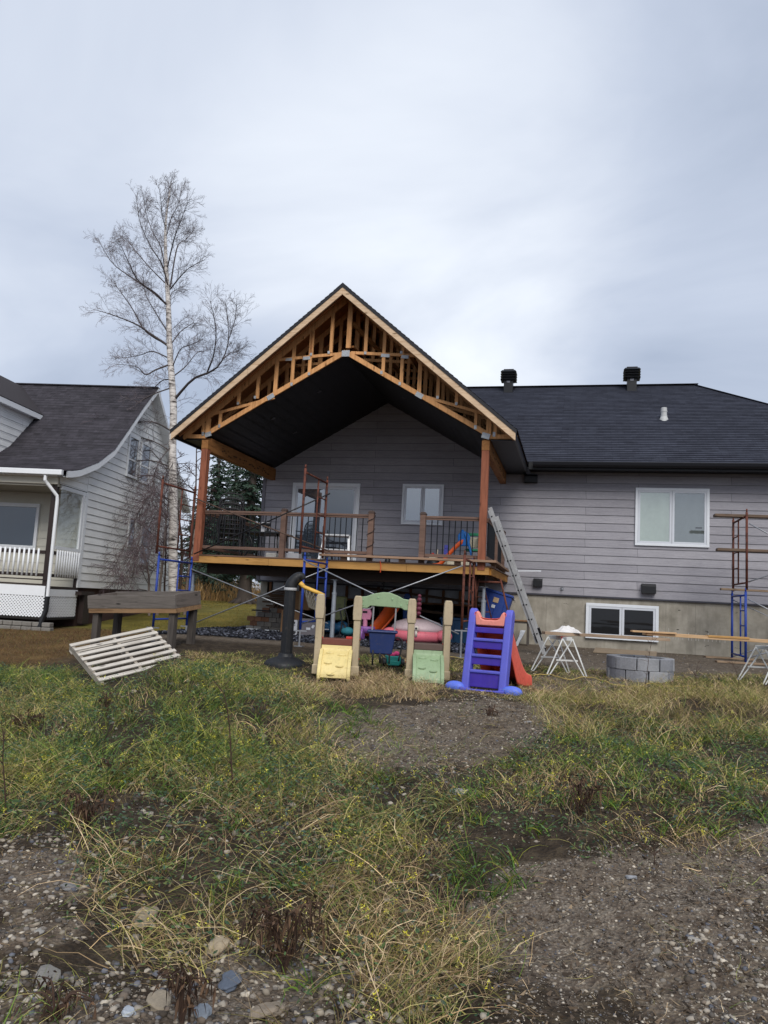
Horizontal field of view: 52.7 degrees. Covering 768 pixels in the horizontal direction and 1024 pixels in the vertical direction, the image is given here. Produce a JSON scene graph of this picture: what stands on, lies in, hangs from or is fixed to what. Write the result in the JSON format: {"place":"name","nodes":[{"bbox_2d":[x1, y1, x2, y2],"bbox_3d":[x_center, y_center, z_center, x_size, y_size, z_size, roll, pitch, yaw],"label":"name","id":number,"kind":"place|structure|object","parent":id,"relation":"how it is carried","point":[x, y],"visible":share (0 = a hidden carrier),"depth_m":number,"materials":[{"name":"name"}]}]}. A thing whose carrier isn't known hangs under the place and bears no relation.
{"place":"outdoors","nodes":[
{"label":"outdoors","id":0,"kind":"place"},
{"bbox_2d":[0,600,255,667],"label":"lawn grass","id":1,"kind":"structure","parent":0,"point":[81,630],"depth_m":17.50,"materials":[{"name":"plant"}]},
{"bbox_2d":[318,534,352,559],"bbox_3d":[-1.065,0.831,17.317,0.730,0.653,0.530,2,-7,8],"label":"step stool","id":2,"kind":"object","parent":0,"point":[341,536],"visible":0.53,"depth_m":17.25,"materials":[{"name":"white plastic"}]},
{"bbox_2d":[0,600,767,1023],"bbox_3d":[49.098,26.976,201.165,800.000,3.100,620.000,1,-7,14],"label":"ground","id":3,"kind":"structure","parent":0,"point":[546,848],"depth_m":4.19,"materials":[{"name":"gravel"}]},
{"bbox_2d":[0,721,18,819],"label":"dry stalk","id":4,"kind":"object","parent":3,"relation":"on","point":[2,762],"visible":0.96,"depth_m":4.41,"materials":[{"name":"plant"}]},
{"bbox_2d":[4,708,45,736],"bbox_3d":[-3.350,1.975,7.257,0.345,0.342,0.388,8,-8,-39],"label":"wilted weed","id":5,"kind":"object","parent":3,"relation":"on","point":[40,716],"visible":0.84,"depth_m":7.24,"materials":[{"name":"brown plant"}]},
{"bbox_2d":[35,964,60,986],"bbox_3d":[-1.287,1.775,2.971,0.092,0.029,0.140,19,-3,-20],"label":"rock","id":6,"kind":"object","parent":3,"relation":"on","point":[42,971],"visible":0.71,"depth_m":2.96,"materials":[{"name":"stone"}]},
{"bbox_2d":[11,970,112,1022],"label":"wilted weed","id":7,"kind":"object","parent":3,"relation":"on","point":[64,1004],"visible":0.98,"depth_m":2.66,"materials":[{"name":"brown plant"}]},
{"bbox_2d":[61,785,116,830],"bbox_3d":[-1.659,1.688,4.334,0.296,0.303,0.274,4,-7,-11],"label":"wilted weed","id":8,"kind":"object","parent":3,"relation":"on","point":[84,811],"visible":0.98,"depth_m":4.34,"materials":[{"name":"brown plant"}]},
{"bbox_2d":[0,375,190,630],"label":"neighbour house","id":9,"kind":"structure","parent":3,"relation":"on","point":[57,521],"depth_m":21.63,"materials":[{"name":"white paint"}]},
{"bbox_2d":[0,502,40,549],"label":"picture window","id":10,"kind":"structure","parent":9,"relation":"in","point":[19,522],"depth_m":20.99,"materials":[{"name":"glass"}]},
{"bbox_2d":[127,516,136,546],"bbox_3d":[-7.770,0.620,23.920,0.045,0.950,0.550,2,-7,5],"label":"window","id":11,"kind":"structure","parent":9,"relation":"in","point":[129,525],"depth_m":23.89,"materials":[{"name":"glass"}]},
{"bbox_2d":[126,434,140,479],"bbox_3d":[-7.686,-1.686,23.773,0.045,1.300,0.770,2,-7,5],"label":"window","id":12,"kind":"structure","parent":9,"relation":"in","point":[134,441],"depth_m":23.75,"materials":[{"name":"glass"}]},
{"bbox_2d":[138,441,152,484],"bbox_3d":[-7.602,-1.543,24.714,0.045,1.300,0.800,2,-7,5],"label":"window","id":13,"kind":"structure","parent":9,"relation":"in","point":[146,465],"depth_m":24.71,"materials":[{"name":"glass"}]},
{"bbox_2d":[138,524,152,565],"bbox_3d":[-7.686,1.051,24.998,0.045,1.350,0.900,2,-7,5],"label":"window","id":14,"kind":"structure","parent":9,"relation":"in","point":[146,524],"depth_m":24.98,"materials":[{"name":"glass"}]},
{"bbox_2d":[94,689,117,716],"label":"wilted weed","id":15,"kind":"object","parent":3,"relation":"on","point":[106,702],"visible":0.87,"depth_m":6.85,"materials":[{"name":"brown plant"}]},
{"bbox_2d":[90,751,138,778],"bbox_3d":[-1.823,1.734,5.231,0.354,0.212,0.258,4,-7,-7],"label":"wilted weed","id":16,"kind":"object","parent":3,"relation":"on","point":[109,764],"visible":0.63,"depth_m":5.24,"materials":[{"name":"brown plant"}]},
{"bbox_2d":[69,627,180,685],"bbox_3d":[-3.557,1.995,10.754,1.241,0.129,1.020,-7,27,-43],"label":"wooden pallet","id":17,"kind":"object","parent":3,"relation":"on","point":[79,653],"visible":0.8,"depth_m":10.70,"materials":[{"name":"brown wood"}]},
{"bbox_2d":[121,1005,135,1016],"bbox_3d":[-0.906,1.776,2.744,0.065,0.032,0.079,12,-16,1],"label":"rock","id":18,"kind":"object","parent":3,"relation":"on","point":[127,1009],"visible":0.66,"depth_m":2.73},
{"bbox_2d":[88,591,200,655],"bbox_3d":[-4.170,1.978,13.393,1.778,1.320,0.806,1,-7,19],"label":"raised planter","id":19,"kind":"object","parent":3,"relation":"on","point":[173,604],"visible":0.77,"depth_m":13.19,"materials":[{"name":"brown wood"}]},
{"bbox_2d":[132,906,158,928],"bbox_3d":[-1.070,1.813,3.466,0.109,0.044,0.162,-4,5,19],"label":"rock","id":20,"kind":"object","parent":3,"relation":"on","point":[145,918],"visible":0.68,"depth_m":3.44,"materials":[{"name":"stone"}]},
{"bbox_2d":[132,510,168,615],"bbox_3d":[-7.594,1.257,24.476,2.293,3.996,1.667,-7,-12,57],"label":"bare sapling","id":21,"kind":"object","parent":3,"relation":"on","point":[149,585],"visible":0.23,"depth_m":24.47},
{"bbox_2d":[146,989,171,1010],"bbox_3d":[-0.818,1.801,2.844,0.135,0.028,0.092,16,9,39],"label":"rock","id":22,"kind":"object","parent":3,"relation":"on","point":[156,1000],"visible":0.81,"depth_m":2.84,"materials":[{"name":"stone"}]},
{"bbox_2d":[74,171,256,594],"bbox_3d":[-7.472,-4.445,25.125,5.124,14.864,8.868,6,-7,-27],"label":"birch tree","id":23,"kind":"object","parent":3,"relation":"on","point":[173,507],"visible":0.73,"depth_m":24.28,"materials":[{"name":"grey plant"}]},
{"bbox_2d":[136,454,198,614],"bbox_3d":[-6.880,0.727,24.852,2.543,5.160,1.973,4,-7,-5],"label":"bare sapling","id":24,"kind":"object","parent":3,"relation":"on","point":[161,572],"visible":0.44,"depth_m":24.77,"materials":[{"name":"plant"}]},
{"bbox_2d":[146,552,192,641],"bbox_3d":[-4.229,1.701,15.525,0.245,1.710,1.480,1,-7,14],"label":"scaffold","id":25,"kind":"object","parent":3,"relation":"on","point":[156,586],"visible":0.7,"depth_m":15.67,"materials":[{"name":"metal"}]},
{"bbox_2d":[155,476,195,557],"bbox_3d":[-4.202,0.127,15.720,0.045,1.520,1.375,1,-7,14],"label":"scaffold","id":26,"kind":"object","parent":25,"relation":"on","point":[180,519],"visible":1,"depth_m":15.82,"materials":[{"name":"metal"}]},
{"bbox_2d":[194,497,329,551],"bbox_3d":[-2.546,0.248,15.969,3.079,1.048,0.028,1,-7,14],"label":"cross brace","id":27,"kind":"object","parent":26,"relation":"attached to","point":[259,524],"visible":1,"depth_m":15.96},
{"bbox_2d":[153,474,189,590],"bbox_3d":[-7.233,1.056,26.298,1.722,4.613,2.016,1,-7,14],"label":"bare sapling","id":28,"kind":"object","parent":3,"relation":"on","point":[164,571],"visible":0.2,"depth_m":26.25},
{"bbox_2d":[147,441,202,614],"bbox_3d":[-6.686,0.556,25.170,2.092,5.540,2.137,7,-8,-31],"label":"bare sapling","id":29,"kind":"object","parent":3,"relation":"on","point":[181,564],"visible":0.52,"depth_m":25.03,"materials":[{"name":"plant"}]},
{"bbox_2d":[147,961,220,1023],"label":"wilted weed","id":30,"kind":"object","parent":3,"relation":"on","point":[181,1003],"visible":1,"depth_m":2.72,"materials":[{"name":"brown plant"}]},
{"bbox_2d":[178,492,197,580],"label":"spruce tree","id":31,"kind":"object","parent":3,"relation":"on","point":[187,543],"visible":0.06,"depth_m":53.22,"materials":[{"name":"green plant"}]},
{"bbox_2d":[159,464,222,614],"bbox_3d":[-6.193,0.876,25.547,2.244,4.998,1.817,8,-8,-39],"label":"bare sapling","id":32,"kind":"object","parent":3,"relation":"on","point":[186,586],"visible":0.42,"depth_m":25.45,"materials":[{"name":"plant"}]},
{"bbox_2d":[167,448,216,581],"bbox_3d":[-6.513,0.181,25.830,1.838,6.365,2.329,1,-7,14],"label":"bare sapling","id":33,"kind":"object","parent":3,"relation":"on","point":[196,479],"visible":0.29,"depth_m":26.16,"materials":[{"name":"plant"}]},
{"bbox_2d":[192,1003,211,1018],"bbox_3d":[-0.656,1.806,2.791,0.071,0.027,0.092,-9,6,-9],"label":"rock","id":34,"kind":"object","parent":3,"relation":"on","point":[201,1011],"visible":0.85,"depth_m":2.79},
{"bbox_2d":[178,456,252,600],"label":"spruce tree","id":35,"kind":"object","parent":3,"relation":"on","point":[216,481],"visible":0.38,"depth_m":41.16,"materials":[{"name":"green plant"}]},
{"bbox_2d":[205,935,230,956],"bbox_3d":[-0.696,1.824,3.263,0.084,0.046,0.120,5,7,35],"label":"rock","id":36,"kind":"object","parent":3,"relation":"on","point":[218,945],"visible":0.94,"depth_m":3.24,"materials":[{"name":"stone"}]},
{"bbox_2d":[178,577,260,601],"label":"dry reeds","id":37,"kind":"object","parent":3,"relation":"on","point":[221,596],"visible":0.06,"depth_m":39.70,"materials":[{"name":"plant"}]},
{"bbox_2d":[183,464,260,594],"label":"spruce tree","id":38,"kind":"object","parent":3,"relation":"on","point":[235,476],"visible":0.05,"depth_m":48.72,"materials":[{"name":"green plant"}]},
{"bbox_2d":[213,678,237,795],"bbox_3d":[-0.997,1.416,4.854,0.184,0.728,0.154,5,-7,-17],"label":"dry stalk","id":39,"kind":"object","parent":3,"relation":"on","point":[231,752],"visible":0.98,"depth_m":4.88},
{"bbox_2d":[194,462,262,604],"bbox_3d":[-6.100,-1.503,36.476,5.267,12.000,4.936,9,-9,-43],"label":"spruce tree","id":40,"kind":"object","parent":3,"relation":"on","point":[252,483],"visible":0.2,"depth_m":35.84,"materials":[{"name":"green plant"}]},
{"bbox_2d":[218,970,242,992],"bbox_3d":[-0.599,1.825,3.016,0.097,0.023,0.118,-5,2,-19],"label":"rock","id":41,"kind":"object","parent":3,"relation":"on","point":[228,984],"visible":0.95,"depth_m":3.00,"materials":[{"name":"stone"}]},
{"bbox_2d":[248,1001,284,1019],"bbox_3d":[-0.424,1.814,2.825,0.099,0.030,0.157,-16,-20,42],"label":"rock","id":42,"kind":"object","parent":3,"relation":"on","point":[273,1008],"visible":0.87,"depth_m":2.80,"materials":[{"name":"stone"}]},
{"bbox_2d":[240,890,331,974],"bbox_3d":[-0.394,1.697,3.107,0.397,0.361,0.293,1,-7,14],"label":"wilted weed","id":43,"kind":"object","parent":3,"relation":"on","point":[275,932],"visible":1,"depth_m":3.09,"materials":[{"name":"brown plant"}]},
{"bbox_2d":[264,572,323,668],"bbox_3d":[-1.277,1.558,11.176,0.821,1.390,0.610,3,-7,0],"label":"basketball hoop","id":44,"kind":"object","parent":3,"relation":"on","point":[284,658],"visible":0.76,"depth_m":11.10,"materials":[{"name":"plastic"}]},
{"bbox_2d":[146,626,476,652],"bbox_3d":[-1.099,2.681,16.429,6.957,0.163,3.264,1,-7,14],"label":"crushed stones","id":45,"kind":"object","parent":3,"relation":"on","point":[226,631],"visible":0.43,"depth_m":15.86,"materials":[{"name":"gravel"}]},
{"bbox_2d":[280,610,304,631],"bbox_3d":[-2.067,2.474,17.527,0.420,0.503,0.422,2,-7,10],"label":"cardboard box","id":46,"kind":"object","parent":45,"relation":"on","point":[297,616],"visible":0.22,"depth_m":17.33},
{"bbox_2d":[295,591,312,609],"bbox_3d":[-1.878,2.025,17.746,0.440,0.423,0.402,2,-7,5],"label":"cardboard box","id":47,"kind":"object","parent":46,"relation":"on","point":[298,601],"visible":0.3,"depth_m":17.55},
{"bbox_2d":[335,596,346,620],"bbox_3d":[-1.035,2.213,17.826,0.340,0.550,0.204,2,-7,8],"label":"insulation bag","id":48,"kind":"object","parent":45,"relation":"on","point":[341,601],"visible":0.55,"depth_m":17.73,"materials":[{"name":"plastic"}]},
{"bbox_2d":[294,552,328,646],"bbox_3d":[-1.341,1.677,14.823,0.245,1.716,1.480,1,-7,14],"label":"scaffold","id":49,"kind":"object","parent":3,"relation":"on","point":[302,597],"visible":0.67,"depth_m":14.26,"materials":[{"name":"metal"}]},
{"bbox_2d":[191,569,327,623],"bbox_3d":[-2.566,1.700,15.778,3.062,0.974,0.025,1,-7,14],"label":"cross brace","id":50,"kind":"object","parent":49,"relation":"attached to","point":[250,592],"visible":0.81,"depth_m":15.83,"materials":[{"name":"silver metal"}]},
{"bbox_2d":[197,568,328,621],"bbox_3d":[-2.509,1.704,15.732,2.831,1.276,0.025,1,-7,14],"label":"cross brace","id":51,"kind":"object","parent":49,"relation":"attached to","point":[254,598],"visible":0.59,"depth_m":15.76,"materials":[{"name":"silver metal"}]},
{"bbox_2d":[303,559,458,633],"bbox_3d":[-0.100,1.496,13.822,2.934,1.189,0.025,1,-7,14],"label":"cross brace","id":52,"kind":"object","parent":49,"relation":"attached to","point":[368,591],"visible":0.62,"depth_m":13.94,"materials":[{"name":"silver metal"}]},
{"bbox_2d":[301,565,462,623],"bbox_3d":[-0.062,1.489,13.845,2.972,1.229,0.025,1,-7,14],"label":"cross brace","id":53,"kind":"object","parent":49,"relation":"attached to","point":[391,591],"visible":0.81,"depth_m":13.75,"materials":[{"name":"silver metal"}]},
{"bbox_2d":[161,625,477,653],"bbox_3d":[-0.803,2.977,17.881,8.000,0.460,7.600,1,-7,14],"label":"gravel bed","id":54,"kind":"object","parent":3,"relation":"on","point":[304,641],"visible":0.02,"depth_m":15.25,"materials":[{"name":"gravel"}]},
{"bbox_2d":[301,618,315,635],"bbox_3d":[-1.619,2.492,16.792,0.340,0.360,0.344,3,-7,2],"label":"cardboard box","id":55,"kind":"object","parent":54,"relation":"on","point":[309,627],"visible":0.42,"depth_m":16.62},
{"bbox_2d":[324,621,347,633],"bbox_3d":[-1.099,2.562,17.203,0.619,0.297,0.340,1,-7,14],"label":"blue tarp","id":56,"kind":"object","parent":54,"relation":"on","point":[336,628],"visible":0.53,"depth_m":17.12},
{"bbox_2d":[336,608,352,637],"bbox_3d":[-0.786,2.342,16.268,0.358,0.636,0.229,1,-7,15],"label":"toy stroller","id":57,"kind":"object","parent":54,"relation":"on","point":[346,631],"visible":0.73,"depth_m":16.19,"materials":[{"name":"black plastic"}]},
{"bbox_2d":[360,606,374,638],"bbox_3d":[-0.397,2.265,16.286,0.544,0.839,0.547,1,-7,14],"label":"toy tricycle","id":58,"kind":"object","parent":54,"relation":"on","point":[366,614],"visible":0.59,"depth_m":16.25,"materials":[{"name":"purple plastic"}]},
{"bbox_2d":[365,593,410,636],"bbox_3d":[0.031,2.252,16.846,0.982,1.016,0.510,7,-8,-31],"label":"orange toy slide","id":59,"kind":"object","parent":54,"relation":"on","point":[384,618],"visible":0.41,"depth_m":16.76,"materials":[{"name":"plastic"}]},
{"bbox_2d":[384,618,451,642],"bbox_3d":[0.706,2.475,16.302,1.450,0.487,1.079,3,-7,4],"label":"toy sandbox","id":60,"kind":"object","parent":54,"relation":"on","point":[426,631],"visible":0.59,"depth_m":15.94,"materials":[{"name":"pink plastic"}]},
{"bbox_2d":[440,617,467,642],"bbox_3d":[1.537,2.569,16.843,0.660,0.540,0.460,2,-7,6],"label":"storage bin","id":61,"kind":"object","parent":54,"relation":"on","point":[456,622],"visible":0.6,"depth_m":16.64,"materials":[{"name":"plastic"}]},
{"bbox_2d":[514,620,529,644],"bbox_3d":[2.953,2.725,17.662,0.800,0.542,0.550,2,-7,10],"label":"work table","id":62,"kind":"object","parent":54,"relation":"on","point":[528,628],"visible":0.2,"depth_m":17.41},
{"bbox_2d":[480,588,513,618],"bbox_3d":[2.493,2.200,17.426,0.660,0.800,0.460,16,-9,15],"label":"storage bin","id":63,"kind":"object","parent":62,"relation":"on","point":[497,605],"visible":0.58,"depth_m":17.24,"materials":[{"name":"plastic"}]},
{"bbox_3d":[-0.032,2.526,18.554,3.350,1.070,0.250,1,-7,14],"label":"timber rack","id":64,"kind":"object","parent":54,"relation":"on","visible":0},
{"bbox_2d":[351,585,480,604],"bbox_3d":[0.961,1.989,18.407,3.580,0.352,0.180,1,-7,14],"label":"stored timber","id":65,"kind":"object","parent":64,"relation":"on","point":[416,594],"visible":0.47,"depth_m":18.37,"materials":[{"name":"wood"}]},
{"bbox_2d":[170,283,527,637],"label":"covered deck","id":66,"kind":"structure","parent":3,"relation":"on","point":[340,357],"depth_m":16.43,"materials":[{"name":"brown"}]},
{"bbox_2d":[216,514,243,555],"bbox_3d":[-3.480,0.545,17.556,0.621,1.006,0.664,4,-7,-6],"label":"patio chair","id":67,"kind":"object","parent":66,"relation":"on","point":[236,539],"visible":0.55,"depth_m":17.33,"materials":[{"name":"black metal"}]},
{"bbox_2d":[219,507,245,552],"bbox_3d":[-3.481,0.433,17.591,0.621,1.006,0.664,4,-7,-5],"label":"patio chair","id":68,"kind":"object","parent":67,"relation":"on","point":[231,519],"visible":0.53,"depth_m":17.36,"materials":[{"name":"black metal"}]},
{"bbox_2d":[216,502,244,545],"bbox_3d":[-3.481,0.321,17.626,0.621,1.006,0.664,4,-7,-6],"label":"patio chair","id":69,"kind":"object","parent":68,"relation":"on","point":[233,515],"visible":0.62,"depth_m":17.39,"materials":[{"name":"black metal"}]},
{"bbox_2d":[218,497,244,539],"bbox_3d":[-3.481,0.209,17.662,0.621,1.006,0.664,4,-7,-7],"label":"patio chair","id":70,"kind":"object","parent":69,"relation":"on","point":[232,509],"visible":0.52,"depth_m":17.42,"materials":[{"name":"black metal"}]},
{"bbox_2d":[219,493,245,521],"bbox_3d":[-3.482,0.097,17.697,0.621,1.006,0.664,4,-7,-8],"label":"patio chair","id":71,"kind":"object","parent":70,"relation":"on","point":[234,500],"visible":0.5,"depth_m":17.45,"materials":[{"name":"black metal"}]},
{"bbox_2d":[243,531,292,555],"bbox_3d":[-2.692,0.809,17.893,0.935,0.641,0.800,1,-7,14],"label":"patio table","id":72,"kind":"object","parent":66,"relation":"on","point":[266,534],"visible":0.6,"depth_m":17.68,"materials":[{"name":"black metal"}]},
{"bbox_2d":[319,553,496,564],"bbox_3d":[0.432,0.938,15.211,3.531,0.106,0.200,1,-7,14],"label":"deck plank","id":73,"kind":"object","parent":66,"relation":"on","point":[401,559],"visible":0.99,"depth_m":15.16,"materials":[{"name":"wood"}]},
{"bbox_2d":[299,465,327,558],"bbox_3d":[-1.350,0.025,15.036,0.045,1.670,1.375,1,-7,14],"label":"scaffold","id":74,"kind":"object","parent":73,"relation":"on","point":[302,512],"visible":1,"depth_m":15.12,"materials":[{"name":"metal"}]},
{"bbox_2d":[194,493,329,553],"bbox_3d":[-2.532,0.252,15.934,2.908,1.359,0.028,1,-7,14],"label":"cross brace","id":75,"kind":"object","parent":74,"relation":"attached to","point":[260,524],"visible":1,"depth_m":15.92,"materials":[{"name":"black metal"}]},
{"bbox_2d":[433,530,477,563],"bbox_3d":[1.628,0.852,17.362,1.031,0.897,0.542,2,-7,6],"label":"toddler slide","id":76,"kind":"object","parent":66,"relation":"on","point":[469,541],"visible":0.52,"depth_m":17.19,"materials":[{"name":"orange plastic"}]},
{"bbox_2d":[312,592,452,683],"bbox_3d":[-0.016,1.663,10.372,1.839,1.171,0.759,3,-7,1],"label":"toy playset","id":77,"kind":"object","parent":3,"relation":"on","point":[333,659],"visible":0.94,"depth_m":10.30,"materials":[{"name":"beige plastic"}]},
{"bbox_2d":[0,673,767,1023],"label":"dry straw","id":78,"kind":"object","parent":3,"relation":"on","point":[748,909],"visible":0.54,"depth_m":3.95,"materials":[{"name":"plant"}]},
{"bbox_2d":[1,653,767,1022],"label":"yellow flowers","id":79,"kind":"object","parent":3,"relation":"on","point":[335,793],"visible":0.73,"depth_m":5.14,"materials":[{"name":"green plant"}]},
{"bbox_2d":[381,651,404,666],"bbox_3d":[0.127,2.112,11.139,0.310,0.226,0.284,4,-7,-6],"label":"toy cart","id":80,"kind":"object","parent":3,"relation":"on","point":[394,656],"visible":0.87,"depth_m":11.01,"materials":[{"name":"teal plastic"}]},
{"bbox_2d":[455,551,474,657],"bbox_3d":[1.525,1.680,14.123,0.245,1.856,1.480,1,-7,14],"label":"scaffold","id":81,"kind":"object","parent":3,"relation":"on","point":[465,559],"visible":0.84,"depth_m":13.56,"materials":[{"name":"metal"}]},
{"bbox_2d":[445,608,531,694],"bbox_3d":[1.505,1.796,10.097,0.980,1.048,1.450,0,-7,25],"label":"toy slide","id":82,"kind":"object","parent":3,"relation":"on","point":[496,658],"visible":0.91,"depth_m":9.63,"materials":[{"name":"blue plastic"}]},
{"bbox_2d":[466,562,514,637],"bbox_3d":[2.107,1.784,15.142,1.013,1.547,0.430,1,-7,14],"label":"rusty trestle","id":83,"kind":"object","parent":3,"relation":"on","point":[478,581],"visible":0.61,"depth_m":15.08,"materials":[{"name":"red paint"}]},
{"bbox_2d":[256,366,767,658],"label":"house","id":84,"kind":"structure","parent":3,"relation":"on","point":[611,502],"depth_m":18.57,"materials":[{"name":"grey"}]},
{"bbox_2d":[288,483,360,560],"bbox_3d":[-1.537,0.316,19.786,1.810,2.135,0.095,1,-7,14],"label":"patio door","id":85,"kind":"structure","parent":84,"relation":"in","point":[343,498],"depth_m":19.81,"materials":[{"name":"glass"}]},
{"bbox_2d":[401,484,443,524],"bbox_3d":[0.956,-0.187,19.271,1.047,1.019,0.038,1,-7,14],"label":"window","id":86,"kind":"structure","parent":84,"relation":"in","point":[431,496],"depth_m":19.28,"materials":[{"name":"glass"}]},
{"bbox_2d":[585,603,658,641],"bbox_3d":[5.467,2.534,17.822,1.605,0.812,0.038,1,-7,14],"label":"window","id":87,"kind":"structure","parent":84,"relation":"in","point":[601,618],"depth_m":17.82,"materials":[{"name":"white plastic"}]},
{"bbox_2d":[635,488,709,547],"bbox_3d":[6.630,0.120,17.846,1.612,1.350,0.038,1,-7,14],"label":"window","id":88,"kind":"structure","parent":84,"relation":"in","point":[673,517],"depth_m":17.84,"materials":[{"name":"glass"}]},
{"bbox_2d":[488,507,545,653],"bbox_3d":[2.633,1.370,15.075,1.710,2.871,0.449,6,-7,-27],"label":"extension ladder","id":89,"kind":"object","parent":3,"relation":"on","point":[517,581],"visible":0.93,"depth_m":14.91,"materials":[{"name":"metal"}]},
{"bbox_2d":[504,743,532,797],"bbox_3d":[0.863,1.698,5.054,0.205,0.358,0.102,4,-7,-10],"label":"dry stalk","id":90,"kind":"object","parent":3,"relation":"on","point":[518,765],"visible":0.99,"depth_m":5.05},
{"bbox_2d":[531,635,586,677],"bbox_3d":[2.589,2.128,11.483,0.528,0.579,0.852,4,-7,-12],"label":"sawhorse","id":91,"kind":"object","parent":3,"relation":"on","point":[563,639],"visible":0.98,"depth_m":11.28,"materials":[{"name":"white paint"}]},
{"bbox_2d":[542,631,669,640],"bbox_3d":[3.277,1.834,11.451,1.870,0.043,0.190,4,-7,-3],"label":"long plank","id":92,"kind":"object","parent":91,"relation":"on","point":[602,636],"visible":1,"depth_m":11.36,"materials":[{"name":"brown wood"}]},
{"bbox_2d":[552,625,580,632],"bbox_3d":[2.700,1.729,11.480,0.478,0.100,0.338,1,-7,14],"label":"crumpled cloth","id":93,"kind":"object","parent":92,"relation":"on","point":[568,629],"visible":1,"depth_m":11.38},
{"bbox_2d":[555,770,613,815],"bbox_3d":[1.250,1.776,4.868,0.367,0.294,0.385,1,-7,14],"label":"wilted weed","id":94,"kind":"object","parent":3,"relation":"on","point":[587,793],"visible":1,"depth_m":4.83,"materials":[{"name":"brown plant"}]},
{"bbox_2d":[450,656,718,690],"bbox_3d":[2.406,2.364,11.331,4.500,0.092,1.398,-3,-9,41],"label":"power cable","id":95,"kind":"object","parent":3,"relation":"on","point":[587,677],"visible":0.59,"depth_m":10.86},
{"bbox_2d":[593,647,656,655],"bbox_3d":[5.059,2.940,16.270,1.250,0.020,0.620,1,-1,20],"label":"plywood sheet","id":96,"kind":"object","parent":3,"relation":"on","point":[619,651],"visible":0.86,"depth_m":16.23,"materials":[{"name":"wood"}]},
{"bbox_2d":[606,654,674,682],"bbox_3d":[3.759,2.303,11.382,0.951,0.353,0.944,1,-7,14],"label":"fire pit","id":97,"kind":"object","parent":3,"relation":"on","point":[633,667],"visible":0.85,"depth_m":11.00,"materials":[{"name":"grey concrete"}]},
{"bbox_2d":[636,814,665,863],"bbox_3d":[1.433,1.764,4.194,0.132,0.278,0.181,-2,-8,36],"label":"dry stalk","id":98,"kind":"object","parent":3,"relation":"on","point":[654,840],"visible":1,"depth_m":4.19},
{"bbox_2d":[715,660,767,665],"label":"ground board","id":99,"kind":"object","parent":3,"relation":"on","point":[734,662],"visible":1,"depth_m":15.11,"materials":[{"name":"beige wood"}]},
{"bbox_2d":[731,588,746,661],"bbox_3d":[7.258,2.321,15.867,0.045,1.480,1.395,1,-7,14],"label":"scaffold","id":100,"kind":"object","parent":99,"relation":"on","point":[744,625],"visible":0.81,"depth_m":15.51,"materials":[{"name":"metal"}]},
{"bbox_2d":[732,509,747,589],"bbox_3d":[7.358,0.818,16.034,0.045,1.610,1.395,1,-7,14],"label":"scaffold","id":101,"kind":"object","parent":100,"relation":"on","point":[746,549],"visible":0.96,"depth_m":15.59,"materials":[{"name":"metal"}]},
{"bbox_2d":[713,514,767,518],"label":"scaffold plank","id":102,"kind":"object","parent":101,"relation":"on","point":[750,516],"visible":1,"depth_m":15.83,"materials":[{"name":"wood"}]},
{"bbox_2d":[716,548,767,552],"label":"scaffold plank","id":103,"kind":"object","parent":101,"relation":"on","point":[742,550],"visible":1,"depth_m":15.97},
{"bbox_2d":[720,588,767,591],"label":"scaffold plank","id":104,"kind":"object","parent":100,"relation":"on","point":[733,589],"visible":1,"depth_m":16.15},
{"bbox_2d":[737,645,767,684],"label":"sawhorse","id":105,"kind":"object","parent":3,"relation":"on","point":[757,647],"visible":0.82,"depth_m":11.90,"materials":[{"name":"white paint"}]},
{"bbox_2d":[642,633,767,642],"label":"long plank","id":106,"kind":"object","parent":105,"relation":"on","point":[707,637],"visible":0.77,"depth_m":11.54,"materials":[{"name":"brown wood"}]},
{"bbox_2d":[0,648,767,1023],"bbox_3d":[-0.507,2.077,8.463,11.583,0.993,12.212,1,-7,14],"label":"grass","id":107,"kind":"structure","parent":0,"point":[746,693],"depth_m":5.08,"materials":[{"name":"plant"}]},
{"bbox_2d":[0,0,767,589],"label":"sky","id":108,"kind":"structure","parent":0,"point":[550,192],"materials":[{"name":"white"}]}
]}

